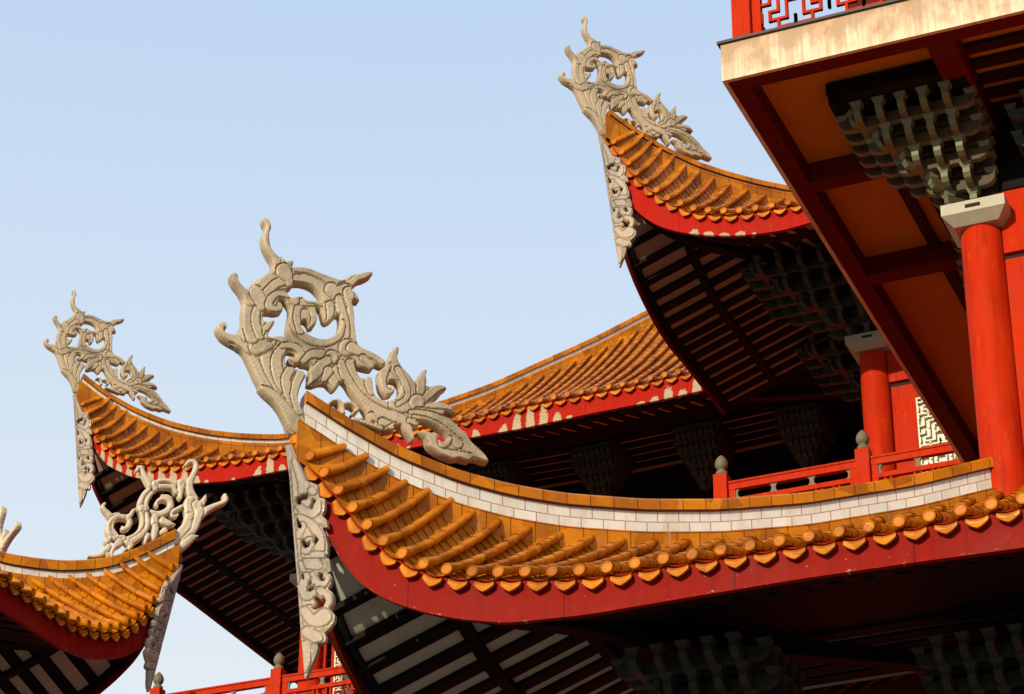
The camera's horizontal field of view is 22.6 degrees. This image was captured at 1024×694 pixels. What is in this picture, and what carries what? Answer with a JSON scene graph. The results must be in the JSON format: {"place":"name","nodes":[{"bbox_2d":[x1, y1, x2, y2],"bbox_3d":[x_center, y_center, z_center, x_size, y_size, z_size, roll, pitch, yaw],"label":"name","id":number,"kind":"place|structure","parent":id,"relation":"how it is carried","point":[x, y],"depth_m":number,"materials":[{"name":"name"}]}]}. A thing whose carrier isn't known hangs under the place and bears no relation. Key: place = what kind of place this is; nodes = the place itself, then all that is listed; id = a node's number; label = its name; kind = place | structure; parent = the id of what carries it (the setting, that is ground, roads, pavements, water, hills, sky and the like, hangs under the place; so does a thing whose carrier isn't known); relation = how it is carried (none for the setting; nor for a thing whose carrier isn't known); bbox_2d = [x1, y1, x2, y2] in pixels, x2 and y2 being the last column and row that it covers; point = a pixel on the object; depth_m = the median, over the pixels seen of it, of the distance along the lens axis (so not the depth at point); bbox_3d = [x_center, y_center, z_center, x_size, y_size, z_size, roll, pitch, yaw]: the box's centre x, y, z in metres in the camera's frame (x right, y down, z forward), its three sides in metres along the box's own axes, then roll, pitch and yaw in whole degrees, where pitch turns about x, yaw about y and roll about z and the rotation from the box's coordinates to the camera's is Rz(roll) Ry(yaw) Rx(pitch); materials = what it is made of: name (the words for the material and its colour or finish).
{"place":"outdoors","nodes":[
{"label":"outdoors","id":0,"kind":"place"},
{"bbox_2d":[0,505,21,551],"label":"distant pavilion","id":1,"kind":"structure","parent":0,"point":[7,537],"depth_m":51.68,"materials":[{"name":"stone"}]},
{"bbox_2d":[0,459,228,693],"bbox_3d":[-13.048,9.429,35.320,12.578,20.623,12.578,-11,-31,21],"label":"roof","id":2,"kind":"structure","parent":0,"point":[95,623],"depth_m":40.91,"materials":[{"name":"orange tile"}]},
{"bbox_2d":[0,0,845,693],"label":"sky","id":3,"kind":"structure","parent":0,"point":[437,150],"materials":[{"name":"blue"}]},
{"bbox_2d":[43,16,961,693],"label":"temple hall","id":4,"kind":"structure","parent":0,"point":[747,352],"depth_m":55.06,"materials":[{"name":"orange tile"}]},
{"bbox_2d":[330,645,356,693],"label":"window","id":5,"kind":"structure","parent":4,"relation":"in","point":[335,662],"depth_m":59.52,"materials":[{"name":"paint"}]},
{"bbox_2d":[911,394,955,473],"bbox_3d":[7.876,2.046,46.874,0.940,2.790,0.092,-11,-31,21],"label":"window","id":6,"kind":"structure","parent":4,"relation":"in","point":[927,432],"depth_m":47.25,"materials":[{"name":"paint"}]},
{"bbox_2d":[214,0,1023,693],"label":"balcony tower","id":7,"kind":"structure","parent":0,"point":[888,134],"depth_m":29.53,"materials":[{"name":"orange tile"}]}
]}

